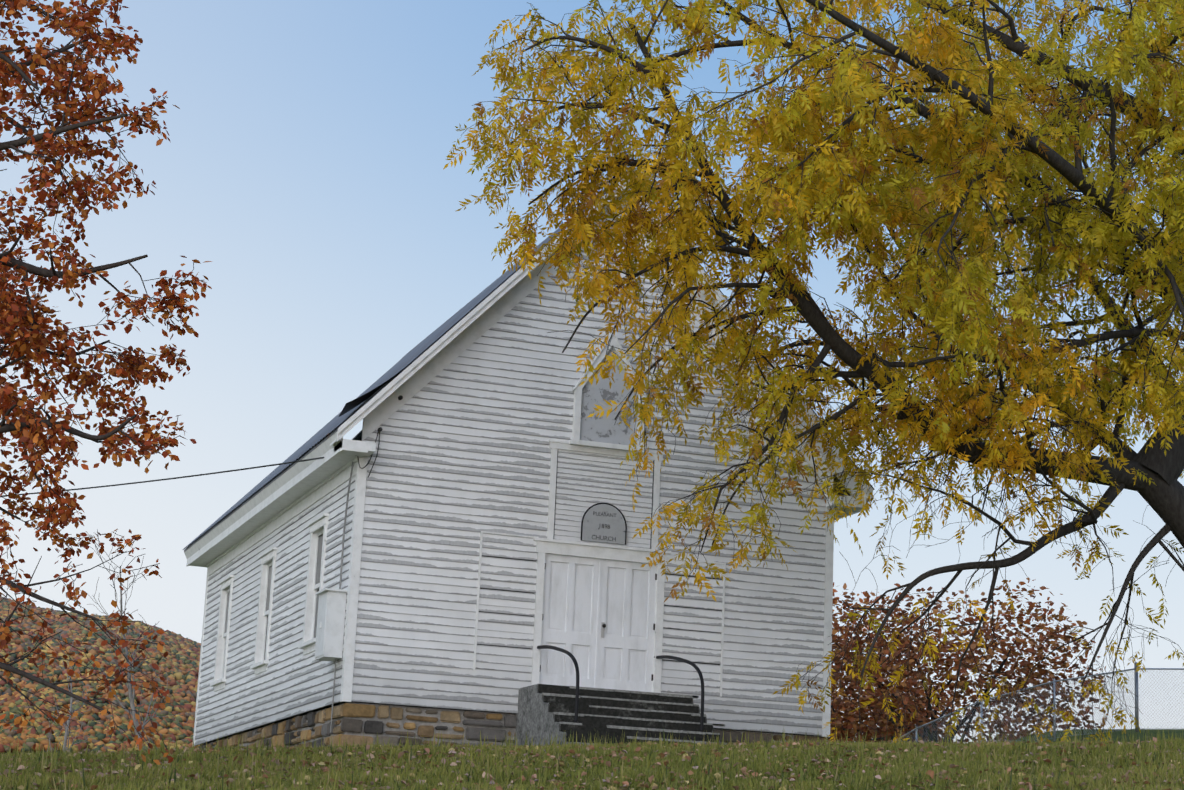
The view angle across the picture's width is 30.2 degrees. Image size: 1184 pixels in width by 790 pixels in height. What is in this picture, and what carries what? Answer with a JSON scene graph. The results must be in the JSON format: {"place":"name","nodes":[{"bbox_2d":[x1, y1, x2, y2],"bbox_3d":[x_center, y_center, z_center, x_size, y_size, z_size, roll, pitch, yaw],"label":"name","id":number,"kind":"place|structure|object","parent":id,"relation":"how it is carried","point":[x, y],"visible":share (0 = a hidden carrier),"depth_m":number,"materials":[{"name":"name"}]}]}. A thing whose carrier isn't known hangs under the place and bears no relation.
{"place":"outdoors","nodes":[
{"label":"outdoors","id":0,"kind":"place"},
{"bbox_2d":[2,644,196,754],"bbox_3d":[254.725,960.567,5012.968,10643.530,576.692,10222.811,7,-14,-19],"label":"forest hill ground","id":1,"kind":"structure","parent":0,"point":[3,693],"depth_m":2661.08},
{"bbox_2d":[0,596,998,754],"bbox_3d":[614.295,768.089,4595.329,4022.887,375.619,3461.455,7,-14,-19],"label":"hill","id":2,"kind":"structure","parent":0,"point":[179,663],"depth_m":2719.26,"materials":[{"name":"brown plant"}]},
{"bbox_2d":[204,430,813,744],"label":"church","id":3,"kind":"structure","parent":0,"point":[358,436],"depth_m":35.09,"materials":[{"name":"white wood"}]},
{"bbox_2d":[0,0,1183,742],"label":"sky","id":4,"kind":"structure","parent":0,"point":[311,141],"materials":[{"name":"blue"}]},
{"bbox_2d":[0,726,1183,789],"bbox_3d":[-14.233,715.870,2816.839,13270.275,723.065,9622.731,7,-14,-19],"label":"ground","id":5,"kind":"structure","parent":0,"point":[1156,731],"depth_m":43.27,"materials":[{"name":"green plant"}]},
{"bbox_2d":[39,629,99,752],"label":"shrub","id":6,"kind":"object","parent":5,"relation":"on","point":[67,729],"visible":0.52,"depth_m":59.17,"materials":[{"name":"brown plant"}]},
{"bbox_2d":[0,0,211,764],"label":"oak tree","id":7,"kind":"object","parent":5,"relation":"on","point":[26,429],"visible":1,"depth_m":18.24,"materials":[{"name":"red plant"}]},
{"bbox_2d":[77,530,180,749],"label":"bare sapling","id":8,"kind":"object","parent":5,"relation":"on","point":[132,698],"visible":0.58,"depth_m":55.40,"materials":[{"name":"brown plant"}]},
{"bbox_2d":[197,702,823,749],"bbox_3d":[-2.195,6.977,39.815,7.996,1.350,12.900,7,-14,-19],"label":"stone foundation","id":9,"kind":"object","parent":5,"relation":"on","point":[352,722],"visible":0.33,"depth_m":33.38,"materials":[{"name":"stone"}]},
{"bbox_2d":[194,220,830,745],"bbox_3d":[-1.968,2.308,40.928,8.046,8.264,12.924,7,-14,-19],"label":"clapboard siding","id":10,"kind":"object","parent":9,"relation":"on","point":[462,460],"visible":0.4,"depth_m":34.82,"materials":[{"name":"white wood"}]},
{"bbox_2d":[183,171,874,551],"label":"roof","id":11,"kind":"structure","parent":10,"relation":"on","point":[363,399],"depth_m":37.62,"materials":[{"name":"grey metal"}]},
{"bbox_2d":[539,554,656,691],"bbox_3d":[0.089,3.622,34.457,1.900,2.100,0.083,7,-14,-19],"label":"church door","id":12,"kind":"structure","parent":10,"relation":"in","point":[583,598],"depth_m":34.45,"materials":[{"name":"white wood"}]},
{"bbox_2d":[184,179,872,743],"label":"white trim","id":13,"kind":"structure","parent":9,"relation":"on","point":[296,489],"depth_m":35.06,"materials":[{"name":"white wood"}]},
{"bbox_2d":[2,395,402,495],"bbox_3d":[-17.245,1.773,47.715,39.834,4.250,0.638,-10,-18,44],"label":"power line","id":14,"kind":"object","parent":13,"relation":"attached to","point":[400,397],"visible":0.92,"depth_m":35.91,"materials":[{"name":"black"}]},
{"bbox_2d":[223,534,322,669],"bbox_3d":[-5.743,3.881,39.204,0.037,1.730,8.820,7,-14,-19],"label":"window glass","id":15,"kind":"object","parent":13,"relation":"attached to","point":[319,556],"depth_m":35.96,"materials":[{"name":"grey glass"}]},
{"bbox_2d":[315,462,353,732],"bbox_3d":[-3.988,3.085,33.538,0.342,4.117,0.764,7,-14,-19],"label":"meter box","id":16,"kind":"object","parent":13,"relation":"attached to","point":[330,624],"visible":1,"depth_m":33.25,"materials":[{"name":"paint"}]},
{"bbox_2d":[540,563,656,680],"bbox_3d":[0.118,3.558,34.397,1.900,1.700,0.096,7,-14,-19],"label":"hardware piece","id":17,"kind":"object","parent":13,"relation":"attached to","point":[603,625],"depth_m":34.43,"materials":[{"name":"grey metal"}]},
{"bbox_2d":[581,503,626,544],"bbox_3d":[0.192,2.023,34.739,0.767,0.638,0.043,7,-14,-19],"label":"sign plaque","id":18,"kind":"object","parent":13,"relation":"attached to","point":[603,522],"visible":1,"depth_m":34.72,"materials":[{"name":"paint"}]},
{"bbox_2d":[569,333,646,452],"bbox_3d":[0.295,-0.081,35.197,1.270,1.920,0.110,7,-14,-19],"label":"arched window","id":19,"kind":"object","parent":13,"relation":"attached to","point":[603,431],"visible":0.58,"depth_m":35.12,"materials":[{"name":"glass"}]},
{"bbox_2d":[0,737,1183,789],"bbox_3d":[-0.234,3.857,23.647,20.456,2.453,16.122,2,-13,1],"label":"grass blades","id":20,"kind":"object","parent":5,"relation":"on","point":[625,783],"visible":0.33,"depth_m":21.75,"materials":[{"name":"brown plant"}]},
{"bbox_2d":[515,684,726,745],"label":"concrete steps","id":21,"kind":"structure","parent":5,"relation":"on","point":[544,710],"depth_m":32.69,"materials":[{"name":"grey concrete"}]},
{"bbox_2d":[537,645,578,722],"bbox_3d":[-0.529,4.322,32.934,0.090,1.333,1.997,7,-14,-19],"label":"handrail","id":22,"kind":"object","parent":21,"relation":"on","point":[570,655],"visible":0.88,"depth_m":32.11,"materials":[{"name":"black metal"}]},
{"bbox_2d":[654,655,703,731],"bbox_3d":[1.331,4.553,33.572,0.090,1.333,1.997,7,-14,-19],"label":"handrail","id":23,"kind":"object","parent":21,"relation":"on","point":[696,667],"visible":0.94,"depth_m":32.81,"materials":[{"name":"black metal"}]},
{"bbox_2d":[443,0,1183,742],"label":"pecan tree","id":24,"kind":"object","parent":5,"relation":"on","point":[973,150],"visible":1,"depth_m":28.38,"materials":[{"name":"yellow plant"}]},
{"bbox_2d":[825,625,958,742],"bbox_3d":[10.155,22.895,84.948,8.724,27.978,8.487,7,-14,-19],"label":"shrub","id":25,"kind":"object","parent":5,"relation":"on","point":[941,703],"visible":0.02,"depth_m":85.74,"materials":[{"name":"red plant"}]},
{"bbox_2d":[823,577,1110,743],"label":"bush","id":26,"kind":"object","parent":5,"relation":"on","point":[848,723],"visible":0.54,"depth_m":66.88,"materials":[{"name":"red plant"}]},
{"bbox_2d":[893,662,1183,743],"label":"chain link fence posts","id":27,"kind":"object","parent":5,"relation":"on","point":[1136,703],"visible":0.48,"depth_m":45.16,"materials":[{"name":"silver metal"}]}
]}

